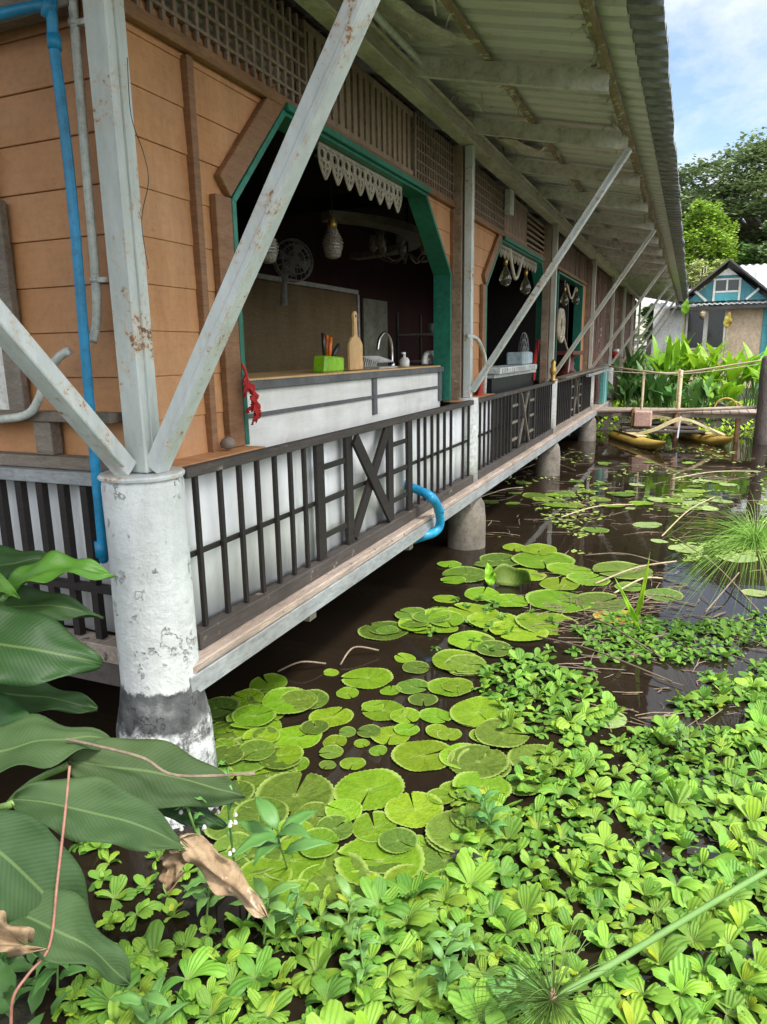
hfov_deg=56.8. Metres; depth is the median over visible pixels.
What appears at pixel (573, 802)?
water lettuce
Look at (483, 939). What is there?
water lettuce
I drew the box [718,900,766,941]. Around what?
water lettuce
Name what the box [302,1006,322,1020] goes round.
water lettuce
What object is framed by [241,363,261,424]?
hanging cloth
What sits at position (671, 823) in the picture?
water lettuce
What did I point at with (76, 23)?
conduit pipe
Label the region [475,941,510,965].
water lettuce
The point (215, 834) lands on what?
lily pad
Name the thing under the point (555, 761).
water lettuce
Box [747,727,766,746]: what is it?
water lettuce
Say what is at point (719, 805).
water lettuce
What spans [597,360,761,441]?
footbridge
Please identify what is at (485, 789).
water lettuce
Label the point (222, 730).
lily pad
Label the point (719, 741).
water lettuce
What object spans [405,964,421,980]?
water lettuce
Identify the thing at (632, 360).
canna plant
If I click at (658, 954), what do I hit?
water lettuce
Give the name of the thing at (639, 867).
water lettuce
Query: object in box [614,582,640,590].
lily pad
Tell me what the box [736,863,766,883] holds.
water lettuce
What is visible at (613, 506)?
lily pad
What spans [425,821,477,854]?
lily pad
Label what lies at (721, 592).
dead reed
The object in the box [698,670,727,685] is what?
water lettuce
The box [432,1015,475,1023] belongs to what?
water lettuce
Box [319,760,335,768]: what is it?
lily pad
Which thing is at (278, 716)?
lily pad
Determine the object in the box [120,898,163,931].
water lettuce
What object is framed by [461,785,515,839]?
weed plant
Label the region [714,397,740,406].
hose loop
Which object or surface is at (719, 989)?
water lettuce
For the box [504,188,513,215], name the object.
junction box
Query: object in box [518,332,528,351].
desk fan
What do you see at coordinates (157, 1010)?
water lettuce
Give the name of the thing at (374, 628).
lily pad
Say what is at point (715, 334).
window
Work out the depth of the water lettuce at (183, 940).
2.43 m
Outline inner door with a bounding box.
[362,298,387,366]
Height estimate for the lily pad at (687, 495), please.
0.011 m
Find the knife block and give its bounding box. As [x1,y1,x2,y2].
[313,333,343,372]
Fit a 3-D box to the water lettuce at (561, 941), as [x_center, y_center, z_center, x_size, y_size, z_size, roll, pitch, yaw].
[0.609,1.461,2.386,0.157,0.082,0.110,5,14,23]
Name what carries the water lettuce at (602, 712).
on the pond water
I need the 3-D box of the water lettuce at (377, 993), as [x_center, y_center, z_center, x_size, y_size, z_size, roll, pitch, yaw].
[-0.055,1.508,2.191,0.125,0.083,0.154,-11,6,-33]
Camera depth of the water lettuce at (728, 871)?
2.69 m
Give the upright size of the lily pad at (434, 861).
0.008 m
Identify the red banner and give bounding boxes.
[532,339,539,380]
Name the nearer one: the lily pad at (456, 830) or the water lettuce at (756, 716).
the lily pad at (456, 830)
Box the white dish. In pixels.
[421,351,432,364]
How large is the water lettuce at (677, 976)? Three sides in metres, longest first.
0.212 x 0.191 x 0.123 m
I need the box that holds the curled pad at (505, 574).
[485,562,530,586]
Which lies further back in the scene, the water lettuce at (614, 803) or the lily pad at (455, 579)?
the lily pad at (455, 579)
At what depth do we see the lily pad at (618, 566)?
6.51 m
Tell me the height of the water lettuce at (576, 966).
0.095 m
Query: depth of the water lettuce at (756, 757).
3.40 m
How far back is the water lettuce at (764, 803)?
3.10 m
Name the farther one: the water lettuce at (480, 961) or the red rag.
the red rag
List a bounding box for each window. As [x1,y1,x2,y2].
[685,309,726,349]
[712,278,741,300]
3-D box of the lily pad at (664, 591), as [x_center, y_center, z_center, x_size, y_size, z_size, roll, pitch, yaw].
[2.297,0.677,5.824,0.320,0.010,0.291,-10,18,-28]
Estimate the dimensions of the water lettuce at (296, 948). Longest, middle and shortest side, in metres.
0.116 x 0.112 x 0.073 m
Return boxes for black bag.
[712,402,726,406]
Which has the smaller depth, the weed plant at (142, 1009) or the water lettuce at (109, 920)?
the weed plant at (142, 1009)
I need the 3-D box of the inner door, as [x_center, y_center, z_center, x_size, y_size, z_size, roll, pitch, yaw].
[-0.127,-2.520,12.181,0.030,2.150,1.000,4,14,23]
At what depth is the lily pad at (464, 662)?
4.58 m
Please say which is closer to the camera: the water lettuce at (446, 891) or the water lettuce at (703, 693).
the water lettuce at (446, 891)
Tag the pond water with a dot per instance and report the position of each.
(328, 635)
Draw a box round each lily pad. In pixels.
[204,808,258,839]
[208,696,239,717]
[212,708,237,721]
[213,721,235,733]
[213,721,252,740]
[213,831,251,860]
[215,738,234,747]
[215,739,239,743]
[216,745,243,764]
[218,736,277,772]
[221,798,249,820]
[226,712,267,728]
[226,744,252,759]
[226,843,282,874]
[228,764,275,775]
[231,688,263,707]
[231,704,276,726]
[232,780,254,804]
[233,719,281,736]
[233,796,288,828]
[234,791,278,807]
[236,766,297,790]
[239,739,274,760]
[240,858,292,893]
[242,727,280,742]
[248,689,266,703]
[249,673,287,692]
[251,726,277,738]
[254,771,335,815]
[259,744,303,765]
[260,746,301,768]
[261,839,326,880]
[262,687,302,713]
[268,711,284,719]
[273,819,313,849]
[275,725,322,748]
[278,879,318,919]
[280,689,317,709]
[280,835,293,860]
[287,757,308,770]
[294,801,331,827]
[298,864,329,880]
[299,827,338,857]
[299,851,369,905]
[300,720,329,733]
[301,695,314,711]
[308,689,328,709]
[308,707,353,726]
[316,814,353,839]
[319,745,343,758]
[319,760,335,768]
[323,734,346,748]
[323,870,382,912]
[324,669,338,675]
[325,798,362,821]
[332,768,404,810]
[334,833,424,885]
[336,687,358,698]
[339,726,355,736]
[340,757,365,769]
[341,668,393,688]
[353,811,396,842]
[354,739,369,747]
[357,621,408,639]
[357,724,380,736]
[361,700,383,711]
[361,700,405,720]
[361,859,403,873]
[369,621,402,633]
[369,745,386,755]
[370,726,409,744]
[376,625,398,633]
[378,827,417,853]
[380,686,400,694]
[383,864,431,902]
[384,791,443,827]
[390,707,419,722]
[391,740,454,771]
[394,653,415,662]
[394,723,419,735]
[395,607,425,618]
[396,679,428,693]
[398,617,428,626]
[398,618,430,630]
[402,661,428,673]
[408,693,437,705]
[411,610,450,622]
[412,623,435,632]
[417,835,426,845]
[420,708,451,723]
[420,841,437,853]
[422,847,455,873]
[423,869,475,908]
[425,608,451,614]
[425,809,486,852]
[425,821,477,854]
[426,724,448,738]
[427,677,473,695]
[427,788,454,803]
[428,610,464,626]
[428,875,470,900]
[431,623,457,632]
[432,649,480,671]
[433,595,457,602]
[436,728,461,740]
[437,561,461,567]
[437,905,465,916]
[439,743,485,768]
[439,781,468,803]
[441,576,465,583]
[442,566,484,581]
[442,678,472,692]
[444,654,485,674]
[445,658,476,675]
[446,744,508,778]
[447,602,499,621]
[448,630,493,650]
[449,696,505,727]
[450,706,486,726]
[450,801,484,830]
[452,771,511,801]
[454,635,494,649]
[457,748,511,777]
[464,587,499,600]
[467,613,518,628]
[469,729,482,743]
[474,560,497,566]
[475,717,529,747]
[476,640,511,656]
[480,553,522,565]
[483,500,498,503]
[489,621,548,640]
[491,594,529,606]
[503,543,523,550]
[506,774,539,795]
[507,744,560,772]
[511,552,575,568]
[515,612,578,634]
[516,481,530,483]
[517,568,546,580]
[521,543,556,554]
[522,493,547,498]
[525,589,594,612]
[533,497,552,500]
[539,577,579,589]
[543,502,567,506]
[543,715,570,734]
[546,562,592,576]
[549,499,563,501]
[553,491,575,496]
[565,502,583,507]
[566,573,610,585]
[574,592,625,612]
[577,489,598,492]
[583,527,608,532]
[589,497,610,501]
[592,561,652,578]
[593,482,605,484]
[593,610,632,623]
[594,712,626,727]
[599,503,625,506]
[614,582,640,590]
[616,492,634,495]
[628,501,653,504]
[630,483,644,485]
[632,522,661,527]
[645,588,683,601]
[647,497,660,499]
[648,498,665,501]
[651,539,667,542]
[663,498,683,502]
[668,544,703,552]
[669,508,686,512]
[673,493,699,497]
[681,501,707,505]
[682,506,702,509]
[683,489,705,492]
[694,505,717,510]
[712,499,732,502]
[720,483,736,485]
[720,554,757,562]
[741,589,766,596]
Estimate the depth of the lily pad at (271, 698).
4.09 m
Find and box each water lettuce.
[51,974,87,1021]
[60,1004,94,1018]
[66,1009,102,1023]
[80,942,117,988]
[80,968,140,1023]
[81,842,111,859]
[95,874,136,911]
[95,911,125,930]
[96,848,121,873]
[104,990,133,1023]
[117,990,144,1023]
[118,935,148,964]
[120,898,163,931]
[127,919,177,978]
[129,973,154,993]
[130,963,140,987]
[133,872,158,895]
[137,996,174,1023]
[140,956,168,979]
[145,850,164,869]
[151,924,200,958]
[157,883,181,907]
[160,946,227,1019]
[162,901,188,922]
[162,990,176,1008]
[171,1012,187,1023]
[175,989,209,1015]
[178,863,197,881]
[186,987,232,1023]
[192,975,226,1001]
[193,937,220,960]
[199,915,221,941]
[206,946,240,986]
[209,1002,251,1023]
[215,962,250,997]
[222,926,261,957]
[224,912,261,944]
[226,946,280,997]
[229,994,259,1018]
[233,1011,270,1023]
[238,988,293,1023]
[246,957,300,1012]
[257,920,299,951]
[262,906,292,937]
[272,940,282,953]
[280,918,319,947]
[285,999,344,1023]
[289,942,316,971]
[291,937,341,993]
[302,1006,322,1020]
[304,968,356,1015]
[310,896,327,926]
[317,924,354,968]
[318,921,346,937]
[331,910,373,949]
[334,887,364,916]
[339,953,387,1011]
[343,1000,383,1023]
[345,986,386,1014]
[349,876,411,928]
[350,935,387,982]
[360,918,406,944]
[370,960,413,988]
[375,897,440,942]
[381,871,445,905]
[381,931,417,962]
[381,980,415,1007]
[383,1011,407,1023]
[388,969,446,1018]
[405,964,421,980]
[406,1016,422,1023]
[409,940,431,965]
[409,1010,438,1023]
[410,929,442,959]
[415,959,451,982]
[419,875,468,919]
[419,994,465,1020]
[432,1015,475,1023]
[433,868,460,890]
[436,978,459,996]
[437,909,455,931]
[443,935,462,955]
[444,906,482,941]
[444,983,455,1003]
[445,847,497,904]
[448,978,516,1023]
[449,788,484,808]
[450,832,479,846]
[453,973,478,991]
[454,806,480,823]
[456,957,466,968]
[460,935,479,966]
[463,818,486,844]
[464,899,488,914]
[465,955,505,980]
[468,847,500,875]
[470,925,492,950]
[471,890,510,928]
[472,678,498,691]
[472,785,505,795]
[475,801,516,842]
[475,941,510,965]
[479,884,500,904]
[480,793,522,811]
[480,815,526,842]
[484,841,516,855]
[488,688,517,703]
[488,856,518,887]
[489,909,534,943]
[493,697,522,711]
[493,704,523,719]
[497,708,528,733]
[499,810,523,821]
[499,944,539,977]
[501,884,543,927]
[503,956,540,986]
[506,764,535,792]
[507,648,533,663]
[507,669,530,686]
[507,1008,550,1023]
[510,805,532,816]
[511,836,528,856]
[519,755,555,774]
[519,1003,577,1023]
[520,849,544,876]
[521,922,553,949]
[522,809,550,839]
[523,705,541,714]
[524,685,545,706]
[525,671,541,683]
[525,794,547,818]
[527,881,544,901]
[531,865,561,882]
[532,891,572,925]
[533,742,566,764]
[533,946,552,971]
[534,766,551,778]
[534,970,557,988]
[537,779,579,805]
[539,681,552,697]
[539,873,558,897]
[540,752,573,775]
[541,926,580,962]
[543,842,568,860]
[544,720,570,733]
[545,906,585,936]
[546,669,568,688]
[547,819,574,845]
[550,884,582,904]
[551,952,589,985]
[553,706,585,733]
[554,698,583,711]
[555,852,596,896]
[557,799,590,819]
[559,732,589,750]
[559,993,615,1023]
[561,748,589,763]
[562,848,585,868]
[563,723,583,741]
[564,762,584,782]
[565,970,588,999]
[567,752,598,782]
[569,672,592,689]
[569,687,595,707]
[572,880,593,905]
[573,806,612,830]
[573,907,612,929]
[574,870,619,903]
[575,821,632,862]
[575,850,602,870]
[576,705,599,729]
[577,776,618,799]
[579,859,597,877]
[580,743,613,770]
[583,920,618,960]
[584,888,613,914]
[587,704,619,718]
[587,989,600,1002]
[592,858,632,879]
[592,958,639,997]
[600,732,627,752]
[601,691,618,707]
[601,765,634,781]
[603,881,648,918]
[606,796,629,821]
[607,702,625,719]
[608,997,651,1023]
[609,908,638,935]
[609,974,673,1004]
[612,838,642,861]
[613,780,648,807]
[613,880,637,906]
[613,995,649,1018]
[614,990,626,1013]
[615,923,653,954]
[620,801,657,829]
[620,853,658,881]
[622,749,651,773]
[624,877,661,903]
[630,896,669,926]
[633,931,676,972]
[637,1011,667,1023]
[638,787,667,807]
[640,769,669,781]
[642,850,673,872]
[643,869,703,908]
[644,919,660,930]
[651,714,682,736]
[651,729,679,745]
[651,953,711,1021]
[653,782,702,822]
[653,818,687,831]
[656,776,683,798]
[660,807,696,826]
[662,831,700,853]
[662,889,703,920]
[663,907,725,952]
[666,689,700,706]
[668,1001,706,1023]
[675,752,703,763]
[678,779,708,799]
[681,726,703,747]
[682,998,723,1023]
[686,847,738,878]
[686,952,718,985]
[688,685,712,700]
[693,882,732,921]
[695,879,710,889]
[697,785,733,813]
[697,979,733,1008]
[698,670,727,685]
[699,810,729,824]
[700,965,745,1001]
[703,694,728,709]
[703,878,759,917]
[706,989,755,1023]
[707,740,734,755]
[707,828,754,860]
[707,858,758,889]
[707,1018,719,1023]
[710,821,757,850]
[710,921,751,957]
[712,683,737,703]
[712,738,736,754]
[715,756,748,783]
[717,791,744,823]
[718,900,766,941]
[719,673,741,687]
[720,773,749,794]
[721,726,752,741]
[729,794,766,832]
[729,949,766,1006]
[730,939,766,970]
[731,735,756,751]
[734,676,766,691]
[735,709,766,729]
[735,782,766,801]
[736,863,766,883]
[737,1005,766,1023]
[738,840,766,872]
[739,983,766,1001]
[740,742,766,762]
[740,829,766,848]
[744,986,766,1023]
[745,700,766,714]
[745,750,766,775]
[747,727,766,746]
[751,880,766,903]
[752,736,766,750]
[753,877,766,911]
[755,772,766,782]
[756,693,766,703]
[756,724,766,735]
[757,855,766,878]
[760,794,766,818]
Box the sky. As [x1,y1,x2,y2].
[634,0,766,350]
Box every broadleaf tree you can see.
[637,304,654,338]
[681,194,740,306]
[709,239,766,305]
[749,220,766,262]
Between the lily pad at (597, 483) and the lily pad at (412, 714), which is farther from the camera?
the lily pad at (597, 483)
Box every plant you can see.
[0,545,114,724]
[0,714,268,986]
[31,953,88,1000]
[109,971,189,1023]
[174,796,206,834]
[181,862,239,924]
[211,760,246,860]
[229,877,302,945]
[232,796,331,868]
[269,887,318,943]
[317,873,380,945]
[341,915,382,986]
[416,937,470,1001]
[426,917,487,963]
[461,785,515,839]
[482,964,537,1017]
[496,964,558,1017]
[608,374,648,407]
[613,342,652,404]
[617,374,668,407]
[620,348,670,403]
[623,360,671,407]
[644,334,698,407]
[654,380,691,417]
[660,331,723,407]
[662,491,766,668]
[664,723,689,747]
[668,337,740,407]
[681,374,726,407]
[698,346,764,406]
[700,376,746,420]
[726,342,766,405]
[747,359,759,379]
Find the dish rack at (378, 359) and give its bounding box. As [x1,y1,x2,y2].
[363,356,396,368]
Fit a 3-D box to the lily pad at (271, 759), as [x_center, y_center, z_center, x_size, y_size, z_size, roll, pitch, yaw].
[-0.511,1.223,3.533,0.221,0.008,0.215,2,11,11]
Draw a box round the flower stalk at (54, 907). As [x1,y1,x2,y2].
[9,766,70,1023]
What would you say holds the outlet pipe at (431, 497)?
attached to the stilt restaurant
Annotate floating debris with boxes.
[464,451,766,731]
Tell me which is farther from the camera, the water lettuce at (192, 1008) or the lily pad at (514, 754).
the lily pad at (514, 754)
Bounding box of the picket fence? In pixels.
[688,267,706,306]
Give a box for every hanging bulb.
[499,257,511,286]
[520,266,530,294]
[560,280,568,305]
[572,286,579,304]
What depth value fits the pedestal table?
13.04 m
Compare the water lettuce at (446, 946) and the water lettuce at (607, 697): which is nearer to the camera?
the water lettuce at (446, 946)
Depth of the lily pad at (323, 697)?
4.18 m
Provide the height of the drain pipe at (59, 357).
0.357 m
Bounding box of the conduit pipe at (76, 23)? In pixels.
[68,0,108,343]
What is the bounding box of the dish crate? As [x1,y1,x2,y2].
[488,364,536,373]
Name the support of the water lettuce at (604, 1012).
on the pond water
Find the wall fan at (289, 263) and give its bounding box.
[273,238,312,305]
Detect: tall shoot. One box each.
[680,299,689,363]
[721,312,731,384]
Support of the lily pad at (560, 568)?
on the pond water
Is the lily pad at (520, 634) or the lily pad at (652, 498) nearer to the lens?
the lily pad at (520, 634)
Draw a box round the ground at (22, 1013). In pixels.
[0,351,757,1023]
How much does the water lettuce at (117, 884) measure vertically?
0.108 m
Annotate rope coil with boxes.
[556,308,570,372]
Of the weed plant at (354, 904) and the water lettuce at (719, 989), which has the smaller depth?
the water lettuce at (719, 989)
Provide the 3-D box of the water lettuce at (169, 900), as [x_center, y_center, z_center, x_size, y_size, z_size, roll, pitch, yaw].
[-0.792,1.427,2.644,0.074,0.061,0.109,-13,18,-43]
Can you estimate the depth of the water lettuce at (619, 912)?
2.57 m
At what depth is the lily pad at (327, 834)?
2.90 m
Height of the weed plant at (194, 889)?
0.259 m
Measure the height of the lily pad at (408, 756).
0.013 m
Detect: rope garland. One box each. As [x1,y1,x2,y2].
[509,248,523,279]
[566,283,575,298]
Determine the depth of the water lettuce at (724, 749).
3.52 m
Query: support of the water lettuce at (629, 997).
on the pond water
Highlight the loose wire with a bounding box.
[127,57,148,268]
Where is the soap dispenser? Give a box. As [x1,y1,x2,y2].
[400,352,408,366]
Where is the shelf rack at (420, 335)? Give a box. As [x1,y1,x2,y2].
[395,312,440,406]
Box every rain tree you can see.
[645,165,738,362]
[678,127,766,260]
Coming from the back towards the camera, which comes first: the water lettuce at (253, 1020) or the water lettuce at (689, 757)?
the water lettuce at (689, 757)
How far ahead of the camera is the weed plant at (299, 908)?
2.42 m
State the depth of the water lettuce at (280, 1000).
2.17 m
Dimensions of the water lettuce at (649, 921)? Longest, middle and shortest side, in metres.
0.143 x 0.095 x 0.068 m
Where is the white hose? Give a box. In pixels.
[466,334,486,393]
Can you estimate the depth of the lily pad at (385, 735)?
3.73 m
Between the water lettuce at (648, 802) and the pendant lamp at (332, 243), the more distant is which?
the pendant lamp at (332, 243)
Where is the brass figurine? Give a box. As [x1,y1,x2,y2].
[549,359,556,381]
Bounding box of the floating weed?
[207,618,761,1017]
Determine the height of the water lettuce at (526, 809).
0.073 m
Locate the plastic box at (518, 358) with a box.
[506,352,532,364]
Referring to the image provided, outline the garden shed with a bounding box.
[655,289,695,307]
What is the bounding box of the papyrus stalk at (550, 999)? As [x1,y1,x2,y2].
[429,867,766,1023]
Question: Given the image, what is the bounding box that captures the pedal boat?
[608,407,733,449]
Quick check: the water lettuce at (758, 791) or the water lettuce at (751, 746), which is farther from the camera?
the water lettuce at (751, 746)
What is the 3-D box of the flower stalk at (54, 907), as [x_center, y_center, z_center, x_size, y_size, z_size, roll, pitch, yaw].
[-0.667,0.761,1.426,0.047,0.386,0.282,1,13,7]
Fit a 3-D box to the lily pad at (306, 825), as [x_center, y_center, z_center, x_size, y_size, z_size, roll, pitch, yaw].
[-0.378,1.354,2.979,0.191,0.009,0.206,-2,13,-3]
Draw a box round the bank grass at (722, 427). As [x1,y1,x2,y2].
[596,398,753,431]
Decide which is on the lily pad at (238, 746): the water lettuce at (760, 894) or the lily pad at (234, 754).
the lily pad at (234, 754)
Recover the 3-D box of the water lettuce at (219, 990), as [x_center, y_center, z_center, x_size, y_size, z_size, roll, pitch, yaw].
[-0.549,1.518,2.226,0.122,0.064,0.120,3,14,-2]
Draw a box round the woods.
[634,316,645,362]
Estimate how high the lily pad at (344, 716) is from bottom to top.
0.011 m
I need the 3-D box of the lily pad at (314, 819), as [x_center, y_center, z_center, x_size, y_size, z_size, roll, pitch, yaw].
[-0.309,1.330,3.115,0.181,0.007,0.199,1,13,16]
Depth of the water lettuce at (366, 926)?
2.49 m
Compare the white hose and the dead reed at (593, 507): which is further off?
the dead reed at (593, 507)
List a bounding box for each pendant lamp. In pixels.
[262,154,278,263]
[314,150,342,258]
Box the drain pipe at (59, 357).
[0,347,71,423]
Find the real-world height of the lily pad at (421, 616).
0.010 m
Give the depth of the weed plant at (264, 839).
2.20 m
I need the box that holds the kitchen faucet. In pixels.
[376,331,395,365]
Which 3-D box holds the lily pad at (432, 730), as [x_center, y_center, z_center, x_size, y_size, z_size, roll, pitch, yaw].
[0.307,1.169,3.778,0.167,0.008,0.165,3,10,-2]
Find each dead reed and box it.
[278,661,325,671]
[340,646,378,664]
[481,487,522,496]
[537,635,671,681]
[561,504,633,517]
[575,612,662,658]
[585,553,666,565]
[594,561,676,583]
[613,577,662,593]
[614,464,690,468]
[661,496,714,536]
[671,471,757,478]
[671,536,757,610]
[705,572,739,612]
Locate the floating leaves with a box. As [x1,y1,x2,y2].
[499,443,766,560]
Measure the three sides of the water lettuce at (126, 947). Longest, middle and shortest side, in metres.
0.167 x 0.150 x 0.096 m
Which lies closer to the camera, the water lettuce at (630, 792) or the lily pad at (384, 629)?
the water lettuce at (630, 792)
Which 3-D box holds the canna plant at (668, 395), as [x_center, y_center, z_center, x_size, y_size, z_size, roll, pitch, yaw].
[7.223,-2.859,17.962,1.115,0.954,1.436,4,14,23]
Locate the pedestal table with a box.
[556,351,583,375]
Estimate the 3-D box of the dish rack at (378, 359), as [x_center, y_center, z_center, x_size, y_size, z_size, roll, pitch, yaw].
[-0.051,-1.279,6.047,0.200,0.105,0.400,4,14,23]
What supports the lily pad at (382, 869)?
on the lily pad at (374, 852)
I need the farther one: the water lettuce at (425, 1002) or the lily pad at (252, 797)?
the lily pad at (252, 797)
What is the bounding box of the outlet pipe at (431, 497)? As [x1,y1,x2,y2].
[404,480,444,543]
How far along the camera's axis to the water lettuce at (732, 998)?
2.16 m
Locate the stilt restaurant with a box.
[0,0,688,828]
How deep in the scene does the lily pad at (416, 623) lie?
5.23 m
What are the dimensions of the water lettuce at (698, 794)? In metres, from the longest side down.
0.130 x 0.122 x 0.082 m
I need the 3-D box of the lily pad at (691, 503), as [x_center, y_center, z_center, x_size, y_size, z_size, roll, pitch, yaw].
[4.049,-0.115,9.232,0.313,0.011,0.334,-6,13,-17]
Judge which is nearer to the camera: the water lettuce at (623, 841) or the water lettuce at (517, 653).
the water lettuce at (623, 841)
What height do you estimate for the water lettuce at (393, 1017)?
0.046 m
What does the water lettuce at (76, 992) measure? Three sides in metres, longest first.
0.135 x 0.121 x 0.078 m
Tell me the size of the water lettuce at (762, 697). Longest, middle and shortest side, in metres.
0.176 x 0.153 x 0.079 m
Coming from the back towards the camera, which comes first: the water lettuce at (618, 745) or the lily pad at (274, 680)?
the lily pad at (274, 680)
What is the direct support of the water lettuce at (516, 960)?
on the pond water
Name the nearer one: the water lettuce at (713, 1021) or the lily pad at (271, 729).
the water lettuce at (713, 1021)
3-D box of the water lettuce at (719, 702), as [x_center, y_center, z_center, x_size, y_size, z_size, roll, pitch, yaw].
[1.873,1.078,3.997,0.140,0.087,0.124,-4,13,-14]
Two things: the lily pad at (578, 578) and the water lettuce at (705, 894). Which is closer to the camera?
the water lettuce at (705, 894)
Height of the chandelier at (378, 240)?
0.840 m
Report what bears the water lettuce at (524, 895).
on the pond water
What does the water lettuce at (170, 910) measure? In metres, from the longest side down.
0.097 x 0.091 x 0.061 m
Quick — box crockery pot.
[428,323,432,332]
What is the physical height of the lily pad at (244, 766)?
0.012 m
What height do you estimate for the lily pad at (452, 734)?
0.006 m
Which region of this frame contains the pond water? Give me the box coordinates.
[0,429,766,1023]
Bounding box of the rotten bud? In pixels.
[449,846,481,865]
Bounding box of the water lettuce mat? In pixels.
[68,595,766,1023]
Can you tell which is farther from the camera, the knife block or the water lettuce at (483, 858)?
the knife block
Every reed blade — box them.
[614,577,640,630]
[633,555,649,628]
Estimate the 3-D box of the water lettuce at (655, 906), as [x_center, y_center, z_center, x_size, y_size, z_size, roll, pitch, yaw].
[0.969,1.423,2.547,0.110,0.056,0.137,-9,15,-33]
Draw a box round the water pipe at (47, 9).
[0,0,108,563]
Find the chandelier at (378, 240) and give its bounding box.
[368,205,427,263]
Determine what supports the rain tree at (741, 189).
on the ground at (22, 1013)
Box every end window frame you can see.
[0,200,29,409]
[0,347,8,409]
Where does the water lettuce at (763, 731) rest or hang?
on the pond water
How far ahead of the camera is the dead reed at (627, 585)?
5.98 m
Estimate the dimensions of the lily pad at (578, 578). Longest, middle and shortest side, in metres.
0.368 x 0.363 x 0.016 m
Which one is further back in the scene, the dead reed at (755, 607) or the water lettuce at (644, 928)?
the dead reed at (755, 607)
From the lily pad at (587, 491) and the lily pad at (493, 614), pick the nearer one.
the lily pad at (493, 614)
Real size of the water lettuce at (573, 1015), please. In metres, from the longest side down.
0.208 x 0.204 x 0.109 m
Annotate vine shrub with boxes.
[686,259,725,305]
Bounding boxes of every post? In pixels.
[592,353,596,403]
[752,356,766,444]
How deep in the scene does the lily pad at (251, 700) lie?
4.15 m
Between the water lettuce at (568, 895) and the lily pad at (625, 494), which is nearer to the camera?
the water lettuce at (568, 895)
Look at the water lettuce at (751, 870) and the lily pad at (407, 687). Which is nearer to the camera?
the water lettuce at (751, 870)
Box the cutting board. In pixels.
[347,311,362,369]
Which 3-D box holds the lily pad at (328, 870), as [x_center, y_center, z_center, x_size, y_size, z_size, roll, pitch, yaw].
[-0.208,1.406,2.731,0.295,0.011,0.324,4,12,31]
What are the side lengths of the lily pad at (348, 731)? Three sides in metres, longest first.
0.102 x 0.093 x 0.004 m
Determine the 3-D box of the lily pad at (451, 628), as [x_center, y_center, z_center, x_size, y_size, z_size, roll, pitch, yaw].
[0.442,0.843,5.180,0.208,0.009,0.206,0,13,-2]
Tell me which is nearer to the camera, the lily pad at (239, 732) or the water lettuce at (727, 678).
the lily pad at (239, 732)
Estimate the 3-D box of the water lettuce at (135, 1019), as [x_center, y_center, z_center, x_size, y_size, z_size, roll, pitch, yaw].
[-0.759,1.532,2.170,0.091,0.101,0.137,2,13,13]
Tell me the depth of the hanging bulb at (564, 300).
13.12 m
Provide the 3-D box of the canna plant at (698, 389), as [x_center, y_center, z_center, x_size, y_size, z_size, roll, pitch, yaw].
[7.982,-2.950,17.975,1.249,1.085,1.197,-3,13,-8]
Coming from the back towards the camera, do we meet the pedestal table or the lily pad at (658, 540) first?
the pedestal table
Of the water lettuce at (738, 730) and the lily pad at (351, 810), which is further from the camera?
the water lettuce at (738, 730)
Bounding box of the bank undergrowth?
[0,952,72,1023]
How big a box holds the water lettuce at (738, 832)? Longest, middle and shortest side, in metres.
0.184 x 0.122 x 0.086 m
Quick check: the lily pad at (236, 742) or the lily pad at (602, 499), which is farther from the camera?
the lily pad at (602, 499)
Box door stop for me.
[220,436,235,449]
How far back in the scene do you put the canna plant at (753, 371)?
18.11 m
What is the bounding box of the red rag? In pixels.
[477,381,486,395]
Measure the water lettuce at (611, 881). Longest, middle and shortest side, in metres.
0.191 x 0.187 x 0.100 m
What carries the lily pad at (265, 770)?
on the pond water
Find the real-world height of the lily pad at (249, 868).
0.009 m
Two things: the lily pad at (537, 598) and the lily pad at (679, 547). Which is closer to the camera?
the lily pad at (537, 598)
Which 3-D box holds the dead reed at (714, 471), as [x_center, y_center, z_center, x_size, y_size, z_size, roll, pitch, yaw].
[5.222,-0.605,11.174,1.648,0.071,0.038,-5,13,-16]
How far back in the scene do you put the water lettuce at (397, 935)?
2.44 m
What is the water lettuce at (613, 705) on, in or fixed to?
on the pond water
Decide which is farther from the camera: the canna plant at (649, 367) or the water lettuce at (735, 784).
the canna plant at (649, 367)
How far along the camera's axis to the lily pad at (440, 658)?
4.68 m
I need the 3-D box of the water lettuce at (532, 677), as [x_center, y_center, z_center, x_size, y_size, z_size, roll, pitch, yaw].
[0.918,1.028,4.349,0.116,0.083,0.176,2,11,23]
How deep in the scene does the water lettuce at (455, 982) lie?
2.26 m
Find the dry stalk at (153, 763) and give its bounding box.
[66,738,254,777]
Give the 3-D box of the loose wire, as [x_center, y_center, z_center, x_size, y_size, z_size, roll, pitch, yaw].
[-0.868,-1.241,2.543,0.059,0.702,0.003,4,14,23]
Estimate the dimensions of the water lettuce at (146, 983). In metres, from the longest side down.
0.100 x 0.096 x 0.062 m
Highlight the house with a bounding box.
[647,258,766,387]
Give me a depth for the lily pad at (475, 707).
4.02 m
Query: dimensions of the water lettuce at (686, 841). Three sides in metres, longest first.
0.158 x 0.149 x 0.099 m

